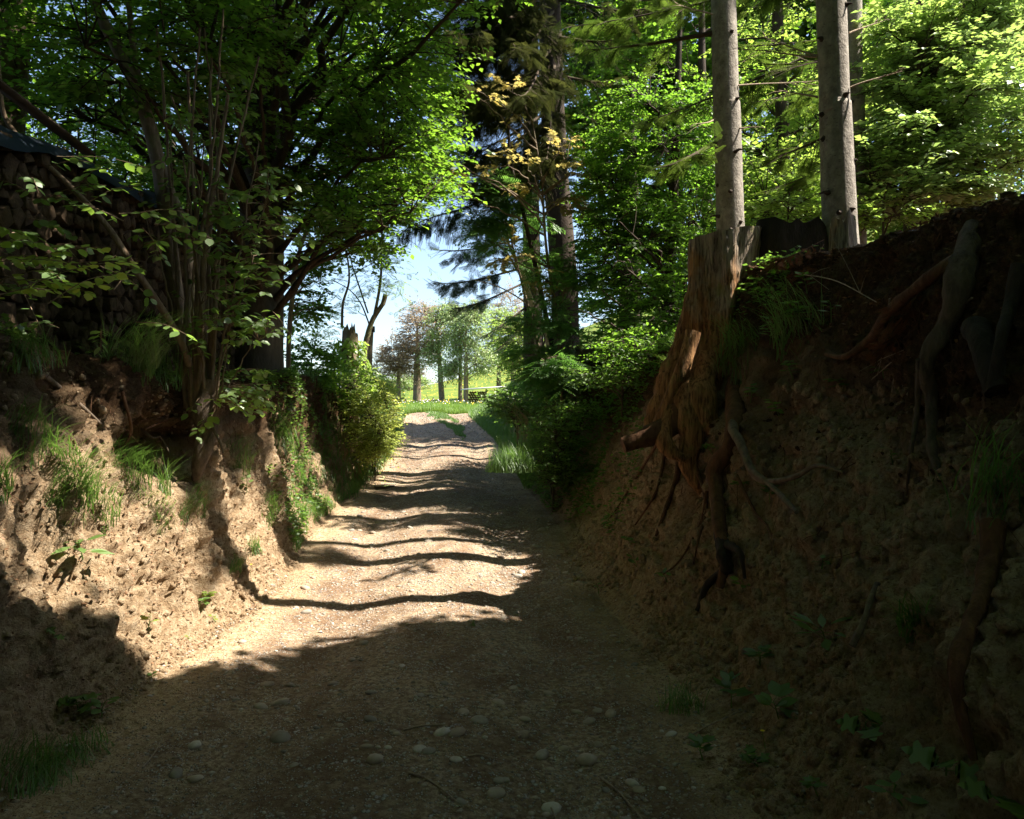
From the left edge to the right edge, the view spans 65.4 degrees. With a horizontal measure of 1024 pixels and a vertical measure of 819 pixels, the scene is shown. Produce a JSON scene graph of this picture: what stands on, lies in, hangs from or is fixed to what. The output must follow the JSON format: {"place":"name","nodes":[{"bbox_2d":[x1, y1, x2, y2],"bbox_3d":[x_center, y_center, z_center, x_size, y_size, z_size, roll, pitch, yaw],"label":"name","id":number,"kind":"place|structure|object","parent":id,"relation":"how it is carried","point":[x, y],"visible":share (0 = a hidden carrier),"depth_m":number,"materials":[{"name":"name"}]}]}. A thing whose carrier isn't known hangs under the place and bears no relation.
{"place":"outdoors","nodes":[
{"label":"outdoors","id":0,"kind":"place"},
{"bbox_2d":[0,332,400,818],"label":"bank","id":1,"kind":"structure","parent":0,"point":[38,517],"depth_m":5.37,"materials":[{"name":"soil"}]},
{"bbox_2d":[0,0,37,134],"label":"oak tree","id":2,"kind":"object","parent":1,"relation":"on","point":[17,126],"visible":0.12,"depth_m":8.54,"materials":[{"name":"green plant"}]},
{"bbox_2d":[4,393,67,470],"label":"grass tuft","id":3,"kind":"object","parent":1,"relation":"on","point":[31,418],"visible":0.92,"depth_m":4.48,"materials":[{"name":"plant"}]},
{"bbox_2d":[1,320,78,373],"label":"grass tuft","id":4,"kind":"object","parent":1,"relation":"on","point":[44,351],"visible":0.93,"depth_m":4.85,"materials":[{"name":"plant"}]},
{"bbox_2d":[0,718,96,798],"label":"grass tuft","id":5,"kind":"object","parent":1,"relation":"on","point":[45,767],"visible":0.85,"depth_m":3.56,"materials":[{"name":"plant"}]},
{"bbox_2d":[0,226,139,307],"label":"hazel spray","id":6,"kind":"object","parent":1,"relation":"on","point":[55,285],"visible":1,"depth_m":4.85,"materials":[{"name":"green plant"}]},
{"bbox_2d":[43,722,114,769],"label":"grass tuft","id":7,"kind":"object","parent":1,"relation":"on","point":[83,747],"visible":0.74,"depth_m":3.85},
{"bbox_2d":[39,424,135,528],"bbox_3d":[-2.419,0.441,4.692,1.052,0.713,0.798,0,-1,0],"label":"grass tuft","id":8,"kind":"object","parent":1,"relation":"on","point":[86,486],"visible":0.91,"depth_m":4.73,"materials":[{"name":"plant"}]},
{"bbox_2d":[25,0,179,181],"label":"field maple","id":9,"kind":"object","parent":1,"relation":"on","point":[103,152],"visible":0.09,"depth_m":12.71,"materials":[{"name":"green plant"}]},
{"bbox_2d":[86,476,127,537],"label":"grass tuft","id":10,"kind":"object","parent":1,"relation":"on","point":[112,510],"visible":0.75,"depth_m":5.19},
{"bbox_2d":[0,130,239,380],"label":"wood pile","id":11,"kind":"object","parent":1,"relation":"on","point":[73,316],"visible":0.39,"depth_m":6.80,"materials":[{"name":"wood"}]},
{"bbox_2d":[0,62,192,366],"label":"leaning pole","id":12,"kind":"object","parent":11,"relation":"on","point":[143,281],"visible":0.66,"depth_m":6.29,"materials":[{"name":"brown plant"}]},
{"bbox_2d":[0,156,213,357],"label":"hazel spray","id":13,"kind":"object","parent":11,"relation":"on","point":[93,179],"visible":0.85,"depth_m":5.60,"materials":[{"name":"green plant"}]},
{"bbox_2d":[0,125,236,252],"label":"tarpaulin","id":14,"kind":"object","parent":11,"relation":"on","point":[21,142],"visible":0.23,"depth_m":6.46,"materials":[{"name":"plastic"}]},
{"bbox_2d":[0,79,95,154],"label":"board","id":15,"kind":"object","parent":14,"relation":"on","point":[26,105],"visible":1,"depth_m":6.26,"materials":[{"name":"wood"}]},
{"bbox_2d":[0,343,260,504],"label":"fine roots","id":16,"kind":"object","parent":1,"relation":"hanging from","point":[116,415],"visible":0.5,"depth_m":5.76,"materials":[{"name":"brown plant"}]},
{"bbox_2d":[0,350,267,631],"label":"ground cover","id":17,"kind":"object","parent":1,"relation":"on","point":[131,567],"visible":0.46,"depth_m":5.36,"materials":[{"name":"brown plant"}]},
{"bbox_2d":[112,432,163,500],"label":"grass tuft","id":18,"kind":"object","parent":1,"relation":"on","point":[136,460],"visible":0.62,"depth_m":5.73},
{"bbox_2d":[89,0,194,361],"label":"leaning tree","id":19,"kind":"object","parent":1,"relation":"on","point":[152,139],"visible":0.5,"depth_m":7.84,"materials":[{"name":"brown plant"}]},
{"bbox_2d":[68,301,234,386],"bbox_3d":[-2.681,-0.497,5.756,1.196,0.763,1.350,1,-1,-41],"label":"grass tuft","id":20,"kind":"object","parent":1,"relation":"on","point":[151,356],"visible":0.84,"depth_m":5.95,"materials":[{"name":"plant"}]},
{"bbox_2d":[123,334,190,390],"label":"grass tuft","id":21,"kind":"object","parent":1,"relation":"on","point":[159,369],"visible":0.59,"depth_m":6.53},
{"bbox_2d":[0,351,323,797],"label":"soil crumbs","id":22,"kind":"object","parent":1,"relation":"on","point":[60,667],"visible":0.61,"depth_m":5.22,"materials":[{"name":"soil"}]},
{"bbox_2d":[126,9,314,483],"bbox_3d":[-2.597,-1.379,6.853,1.735,4.030,0.928,0,-1,0],"label":"hazel bush","id":23,"kind":"object","parent":1,"relation":"on","point":[201,390],"visible":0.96,"depth_m":6.82,"materials":[{"name":"green plant"}]},
{"bbox_2d":[58,0,447,264],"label":"maple tree","id":24,"kind":"object","parent":1,"relation":"on","point":[311,13],"visible":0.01,"depth_m":14.79,"materials":[{"name":"green plant"}]},
{"bbox_2d":[0,0,567,410],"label":"beech tree","id":25,"kind":"object","parent":1,"relation":"on","point":[253,34],"visible":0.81,"depth_m":9.06,"materials":[{"name":"green plant"}]},
{"bbox_2d":[238,367,348,546],"bbox_3d":[-2.914,0.466,11.139,0.775,2.270,4.836,0,-1,-4],"label":"ground cover","id":26,"kind":"object","parent":1,"relation":"on","point":[288,372],"visible":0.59,"depth_m":10.49,"materials":[{"name":"green plant"}]},
{"bbox_2d":[260,370,358,552],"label":"grass","id":27,"kind":"structure","parent":1,"relation":"on","point":[318,513],"depth_m":11.32,"materials":[{"name":"plant"}]},
{"bbox_2d":[284,325,353,392],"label":"shrub","id":28,"kind":"object","parent":1,"relation":"on","point":[328,359],"visible":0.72,"depth_m":13.59,"materials":[{"name":"green plant"}]},
{"bbox_2d":[341,323,359,422],"bbox_3d":[-3.256,-0.745,15.999,0.365,2.080,0.359,-1,-1,41],"label":"ivy stump","id":29,"kind":"object","parent":1,"relation":"on","point":[351,334],"visible":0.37,"depth_m":15.92,"materials":[{"name":"brown plant"}]},
{"bbox_2d":[328,338,372,405],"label":"ivy","id":30,"kind":"object","parent":29,"relation":"attached to","point":[354,349],"visible":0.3,"depth_m":15.77,"materials":[{"name":"green plant"}]},
{"bbox_2d":[303,367,406,498],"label":"grass","id":31,"kind":"structure","parent":1,"relation":"on","point":[364,478],"depth_m":13.98,"materials":[{"name":"plant"}]},
{"bbox_2d":[322,355,397,420],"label":"shrub","id":32,"kind":"object","parent":1,"relation":"on","point":[351,382],"visible":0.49,"depth_m":15.04,"materials":[{"name":"green plant"}]},
{"bbox_2d":[284,191,446,375],"bbox_3d":[-3.333,-2.724,16.861,4.070,4.181,2.089,0,-1,0],"label":"ash tree","id":33,"kind":"object","parent":1,"relation":"on","point":[377,310],"visible":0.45,"depth_m":16.95,"materials":[{"name":"green plant"}]},
{"bbox_2d":[331,375,411,470],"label":"shrub","id":34,"kind":"object","parent":1,"relation":"on","point":[375,401],"visible":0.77,"depth_m":14.71,"materials":[{"name":"green plant"}]},
{"bbox_2d":[341,409,408,481],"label":"shrub","id":35,"kind":"object","parent":1,"relation":"on","point":[377,448],"visible":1,"depth_m":14.14,"materials":[{"name":"green plant"}]},
{"bbox_2d":[284,64,482,367],"bbox_3d":[-2.273,-2.777,12.200,3.440,5.098,2.045,0,-1,17],"label":"arching tree","id":36,"kind":"object","parent":1,"relation":"on","point":[299,312],"visible":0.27,"depth_m":12.25,"materials":[{"name":"green plant"}]},
{"bbox_2d":[0,412,925,818],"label":"path","id":37,"kind":"structure","parent":0,"point":[348,704],"depth_m":4.66,"materials":[{"name":"soil"}]},
{"bbox_2d":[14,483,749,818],"bbox_3d":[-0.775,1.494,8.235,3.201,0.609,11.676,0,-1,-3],"label":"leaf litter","id":38,"kind":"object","parent":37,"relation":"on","point":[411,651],"visible":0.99,"depth_m":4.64,"materials":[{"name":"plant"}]},
{"bbox_2d":[654,673,710,716],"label":"grass tuft","id":39,"kind":"object","parent":37,"relation":"on","point":[681,701],"visible":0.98,"depth_m":4.43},
{"bbox_2d":[27,0,1023,391],"label":"sky","id":40,"kind":"structure","parent":0,"point":[422,263],"materials":[{"name":"blue"}]},
{"bbox_2d":[393,227,879,401],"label":"meadow","id":41,"kind":"structure","parent":0,"point":[449,389],"depth_m":86.24,"materials":[{"name":"plant"}]},
{"bbox_2d":[372,328,420,399],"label":"walnut tree","id":42,"kind":"object","parent":41,"relation":"on","point":[386,354],"visible":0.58,"depth_m":59.61,"materials":[{"name":"green plant"}]},
{"bbox_2d":[382,294,446,401],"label":"walnut tree","id":43,"kind":"object","parent":41,"relation":"on","point":[416,341],"visible":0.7,"depth_m":58.64,"materials":[{"name":"green plant"}]},
{"bbox_2d":[413,297,457,401],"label":"birch tree","id":44,"kind":"object","parent":41,"relation":"on","point":[434,346],"visible":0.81,"depth_m":56.67,"materials":[{"name":"green plant"}]},
{"bbox_2d":[430,301,481,400],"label":"birch tree","id":45,"kind":"object","parent":41,"relation":"on","point":[450,370],"visible":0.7,"depth_m":55.59,"materials":[{"name":"green plant"}]},
{"bbox_2d":[446,298,503,402],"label":"birch tree","id":46,"kind":"object","parent":41,"relation":"on","point":[474,318],"visible":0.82,"depth_m":54.72,"materials":[{"name":"green plant"}]},
{"bbox_2d":[469,301,520,392],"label":"meadow tree","id":47,"kind":"object","parent":41,"relation":"on","point":[499,314],"visible":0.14,"depth_m":57.72,"materials":[{"name":"green plant"}]},
{"bbox_2d":[479,305,547,382],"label":"meadow tree","id":48,"kind":"object","parent":41,"relation":"on","point":[495,346],"visible":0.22,"depth_m":45.45,"materials":[{"name":"green plant"}]},
{"bbox_2d":[482,194,1023,818],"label":"bank","id":49,"kind":"structure","parent":0,"point":[994,702],"depth_m":4.09,"materials":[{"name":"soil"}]},
{"bbox_2d":[402,73,594,407],"bbox_3d":[-0.195,-2.491,12.041,3.125,5.080,1.447,0,-1,-10],"label":"young maple","id":50,"kind":"object","parent":49,"relation":"on","point":[524,186],"visible":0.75,"depth_m":12.30,"materials":[{"name":"green plant"}]},
{"bbox_2d":[475,378,550,451],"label":"shrub","id":51,"kind":"object","parent":49,"relation":"on","point":[508,396],"visible":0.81,"depth_m":15.28,"materials":[{"name":"green plant"}]},
{"bbox_2d":[433,166,607,407],"bbox_3d":[0.338,-2.044,12.718,2.218,4.038,3.274,1,-1,-43],"label":"rowan","id":52,"kind":"object","parent":49,"relation":"on","point":[491,224],"visible":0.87,"depth_m":12.51,"materials":[{"name":"green plant"}]},
{"bbox_2d":[424,0,619,400],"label":"blue green spruce","id":53,"kind":"object","parent":49,"relation":"on","point":[446,288],"visible":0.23,"depth_m":18.97,"materials":[{"name":"green plant"}]},
{"bbox_2d":[467,345,584,488],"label":"grass","id":54,"kind":"structure","parent":49,"relation":"on","point":[494,431],"depth_m":20.55,"materials":[{"name":"plant"}]},
{"bbox_2d":[505,350,589,448],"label":"shrub","id":55,"kind":"object","parent":49,"relation":"on","point":[541,394],"visible":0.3,"depth_m":12.57,"materials":[{"name":"green plant"}]},
{"bbox_2d":[419,0,677,356],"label":"dark spruce","id":56,"kind":"object","parent":49,"relation":"on","point":[511,38],"visible":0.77,"depth_m":13.13,"materials":[{"name":"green plant"}]},
{"bbox_2d":[388,189,500,252],"bbox_3d":[-0.394,-3.703,13.733,3.949,2.481,1.189,1,-1,-38],"label":"larch bough","id":57,"kind":"object","parent":56,"relation":"attached to","point":[451,223],"visible":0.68,"depth_m":12.71,"materials":[{"name":"plant"}]},
{"bbox_2d":[518,425,592,511],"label":"shrub","id":58,"kind":"object","parent":49,"relation":"on","point":[558,472],"visible":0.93,"depth_m":10.88,"materials":[{"name":"green plant"}]},
{"bbox_2d":[517,384,610,485],"bbox_3d":[0.826,0.413,11.416,1.533,1.489,2.553,0,-1,0],"label":"shrub","id":59,"kind":"object","parent":49,"relation":"on","point":[577,410],"visible":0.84,"depth_m":11.10,"materials":[{"name":"green plant"}]},
{"bbox_2d":[522,341,647,521],"bbox_3d":[0.874,0.194,13.656,1.314,2.671,7.043,0,-1,-6],"label":"ground cover","id":60,"kind":"object","parent":49,"relation":"on","point":[545,496],"visible":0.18,"depth_m":11.26,"materials":[{"name":"green plant"}]},
{"bbox_2d":[525,331,675,537],"bbox_3d":[2.215,0.137,12.237,3.296,2.622,7.987,0,-1,-6],"label":"ground cover","id":61,"kind":"object","parent":49,"relation":"on","point":[667,346],"visible":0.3,"depth_m":10.05,"materials":[{"name":"green plant"}]},
{"bbox_2d":[560,356,659,420],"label":"shrub","id":62,"kind":"object","parent":49,"relation":"on","point":[606,377],"visible":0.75,"depth_m":9.87,"materials":[{"name":"green plant"}]},
{"bbox_2d":[547,173,686,350],"bbox_3d":[3.469,-4.141,23.925,5.294,7.200,3.937,0,-1,0],"label":"wood edge tree","id":63,"kind":"object","parent":49,"relation":"on","point":[584,303],"visible":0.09,"depth_m":23.73,"materials":[{"name":"green plant"}]},
{"bbox_2d":[563,316,677,377],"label":"shrub","id":64,"kind":"object","parent":49,"relation":"on","point":[642,351],"visible":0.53,"depth_m":9.60,"materials":[{"name":"green plant"}]},
{"bbox_2d":[561,0,710,330],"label":"beech tree","id":65,"kind":"object","parent":49,"relation":"on","point":[608,76],"visible":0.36,"depth_m":19.67,"materials":[{"name":"green plant"}]},
{"bbox_2d":[552,3,760,353],"bbox_3d":[2.208,-3.509,12.310,3.197,6.375,4.062,0,-1,0],"label":"hornbeam","id":66,"kind":"object","parent":49,"relation":"on","point":[670,236],"visible":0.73,"depth_m":12.22,"materials":[{"name":"green plant"}]},
{"bbox_2d":[538,0,795,299],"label":"beech tree","id":67,"kind":"object","parent":49,"relation":"on","point":[687,29],"visible":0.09,"depth_m":23.02,"materials":[{"name":"green plant"}]},
{"bbox_2d":[599,226,776,588],"bbox_3d":[1.576,-0.147,6.848,1.322,2.952,4.301,0,-1,0],"label":"tree stump","id":68,"kind":"object","parent":49,"relation":"on","point":[683,403],"visible":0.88,"depth_m":6.76,"materials":[{"name":"brown wood"}]},
{"bbox_2d":[579,0,808,301],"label":"beech tree","id":69,"kind":"object","parent":49,"relation":"on","point":[701,61],"visible":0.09,"depth_m":17.97,"materials":[{"name":"green plant"}]},
{"bbox_2d":[575,0,849,230],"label":"spruce tree","id":70,"kind":"object","parent":49,"relation":"on","point":[726,143],"visible":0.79,"depth_m":8.68,"materials":[{"name":"grey plant"}]},
{"bbox_2d":[695,529,745,611],"bbox_3d":[1.392,1.100,5.298,0.231,0.609,0.579,0,-1,0],"label":"rotten root","id":71,"kind":"object","parent":49,"relation":"on","point":[723,547],"visible":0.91,"depth_m":5.29,"materials":[{"name":"black plant"}]},
{"bbox_2d":[696,313,763,384],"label":"grass tuft","id":72,"kind":"object","parent":49,"relation":"on","point":[739,352],"visible":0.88,"depth_m":6.53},
{"bbox_2d":[754,680,797,718],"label":"herb","id":73,"kind":"object","parent":49,"relation":"on","point":[776,689],"visible":0.94,"depth_m":3.80,"materials":[{"name":"green plant"}]},
{"bbox_2d":[729,244,823,326],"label":"ground cover","id":74,"kind":"object","parent":49,"relation":"on","point":[776,282],"visible":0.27,"depth_m":6.66,"materials":[{"name":"green plant"}]},
{"bbox_2d":[716,269,841,362],"bbox_3d":[1.868,-0.583,5.608,1.141,0.861,0.752,0,-1,0],"label":"grass tuft","id":75,"kind":"object","parent":49,"relation":"on","point":[778,328],"visible":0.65,"depth_m":5.72,"materials":[{"name":"plant"}]},
{"bbox_2d":[660,0,901,234],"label":"beech tree","id":76,"kind":"object","parent":49,"relation":"on","point":[765,179],"visible":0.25,"depth_m":14.17,"materials":[{"name":"green plant"}]},
{"bbox_2d":[744,178,821,225],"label":"shrub","id":77,"kind":"object","parent":49,"relation":"on","point":[777,203],"visible":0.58,"depth_m":9.40,"materials":[{"name":"green plant"}]},
{"bbox_2d":[728,419,844,513],"bbox_3d":[1.715,0.290,5.415,0.254,0.666,1.862,0,-1,-2],"label":"exposed root","id":78,"kind":"object","parent":49,"relation":"on","point":[739,441],"visible":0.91,"depth_m":5.16,"materials":[{"name":"brown plant"}]},
{"bbox_2d":[553,0,1023,230],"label":"fir tree","id":79,"kind":"object","parent":49,"relation":"on","point":[664,10],"visible":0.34,"depth_m":10.85,"materials":[{"name":"green plant"}]},
{"bbox_2d":[558,380,1023,818],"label":"soil crumbs","id":80,"kind":"object","parent":49,"relation":"on","point":[759,778],"visible":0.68,"depth_m":3.98,"materials":[{"name":"soil"}]},
{"bbox_2d":[758,239,823,273],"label":"dead twig","id":81,"kind":"object","parent":49,"relation":"on","point":[779,263],"visible":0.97,"depth_m":6.15,"materials":[{"name":"wood"}]},
{"bbox_2d":[756,216,828,265],"bbox_3d":[2.505,-1.327,7.263,0.899,0.796,0.720,0,-1,0],"label":"mossy stump","id":82,"kind":"object","parent":49,"relation":"on","point":[778,235],"visible":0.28,"depth_m":6.98,"materials":[{"name":"black wood"}]},
{"bbox_2d":[729,0,909,243],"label":"spruce tree","id":83,"kind":"object","parent":49,"relation":"on","point":[838,159],"visible":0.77,"depth_m":6.99,"materials":[{"name":"grey plant"}]},
{"bbox_2d":[788,612,852,650],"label":"herb","id":84,"kind":"object","parent":49,"relation":"on","point":[825,643],"visible":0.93,"depth_m":3.79,"materials":[{"name":"green plant"}]},
{"bbox_2d":[642,207,1023,634],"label":"fine roots","id":85,"kind":"object","parent":49,"relation":"hanging from","point":[917,324],"visible":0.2,"depth_m":4.37,"materials":[{"name":"brown plant"}]},
{"bbox_2d":[673,0,1010,178],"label":"beech tree","id":86,"kind":"object","parent":49,"relation":"on","point":[809,25],"visible":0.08,"depth_m":21.97,"materials":[{"name":"green plant"}]},
{"bbox_2d":[828,207,857,250],"bbox_3d":[2.705,-1.378,6.502,0.221,0.497,0.224,1,-1,-34],"label":"stump","id":87,"kind":"object","parent":49,"relation":"on","point":[843,234],"visible":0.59,"depth_m":6.44,"materials":[{"name":"grey wood"}]},
{"bbox_2d":[835,707,882,740],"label":"herb","id":88,"kind":"object","parent":49,"relation":"on","point":[852,725],"visible":0.94,"depth_m":3.08,"materials":[{"name":"green plant"}]},
{"bbox_2d":[738,0,987,244],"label":"spruce tree","id":89,"kind":"object","parent":49,"relation":"on","point":[855,55],"visible":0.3,"depth_m":9.58,"materials":[{"name":"green plant"}]},
{"bbox_2d":[709,191,1023,498],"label":"soil crumbs","id":90,"kind":"object","parent":49,"relation":"on","point":[919,263],"visible":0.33,"depth_m":4.32,"materials":[{"name":"soil"}]},
{"bbox_2d":[714,192,1023,480],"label":"ground cover","id":91,"kind":"object","parent":49,"relation":"on","point":[992,271],"visible":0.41,"depth_m":4.21,"materials":[{"name":"brown plant"}]},
{"bbox_2d":[827,586,938,643],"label":"grass tuft","id":92,"kind":"object","parent":49,"relation":"on","point":[910,619],"visible":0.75,"depth_m":3.14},
{"bbox_2d":[824,255,950,359],"bbox_3d":[2.075,-0.528,4.488,0.208,0.433,1.404,0,-1,0],"label":"exposed root","id":93,"kind":"object","parent":49,"relation":"on","point":[928,278],"visible":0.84,"depth_m":4.08,"materials":[{"name":"brown plant"}]},
{"bbox_2d":[865,294,921,365],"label":"dead twig","id":94,"kind":"object","parent":49,"relation":"on","point":[910,312],"visible":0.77,"depth_m":4.22,"materials":[{"name":"wood"}]},
{"bbox_2d":[864,770,928,806],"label":"herb","id":95,"kind":"object","parent":49,"relation":"on","point":[895,776],"visible":1,"depth_m":2.57,"materials":[{"name":"green plant"}]},
{"bbox_2d":[787,0,1023,240],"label":"beech tree","id":96,"kind":"object","parent":49,"relation":"on","point":[896,227],"visible":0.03,"depth_m":16.04,"materials":[{"name":"green plant"}]},
{"bbox_2d":[857,184,955,238],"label":"shrub","id":97,"kind":"object","parent":49,"relation":"on","point":[879,219],"visible":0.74,"depth_m":8.43,"materials":[{"name":"green plant"}]},
{"bbox_2d":[808,0,1023,228],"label":"young beech","id":98,"kind":"object","parent":49,"relation":"on","point":[923,154],"visible":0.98,"depth_m":9.01,"materials":[{"name":"green plant"}]},
{"bbox_2d":[900,740,978,782],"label":"herb","id":99,"kind":"object","parent":49,"relation":"on","point":[927,758],"visible":0.97,"depth_m":2.57,"materials":[{"name":"green plant"}]},
{"bbox_2d":[905,219,981,495],"bbox_3d":[2.075,-0.266,3.825,0.636,1.374,0.313,1,-1,-33],"label":"exposed root","id":100,"kind":"object","parent":49,"relation":"on","point":[959,278],"visible":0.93,"depth_m":3.76,"materials":[{"name":"brown plant"}]},
{"bbox_2d":[929,404,1023,534],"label":"grass tuft","id":101,"kind":"object","parent":49,"relation":"on","point":[992,473],"visible":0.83,"depth_m":3.00,"materials":[{"name":"plant"}]},
{"bbox_2d":[947,518,1007,760],"bbox_3d":[1.639,0.768,2.794,0.098,0.743,0.539,-1,-1,43],"label":"exposed root","id":102,"kind":"object","parent":49,"relation":"on","point":[992,540],"visible":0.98,"depth_m":2.69,"materials":[{"name":"brown plant"}]},
{"bbox_2d":[960,316,1008,398],"bbox_3d":[2.043,-0.234,3.441,0.132,0.381,0.376,0,-1,13],"label":"root","id":103,"kind":"object","parent":49,"relation":"on","point":[977,333],"visible":0.85,"depth_m":3.37,"materials":[{"name":"black plant"}]},
{"bbox_2d":[957,776,1023,818],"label":"herb","id":104,"kind":"object","parent":49,"relation":"on","point":[981,789],"visible":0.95,"depth_m":2.36,"materials":[{"name":"green plant"}]},
{"bbox_2d":[987,262,1023,383],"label":"exposed root","id":105,"kind":"object","parent":49,"relation":"attached to","point":[1014,288],"visible":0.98,"depth_m":3.33,"materials":[{"name":"black plant"}]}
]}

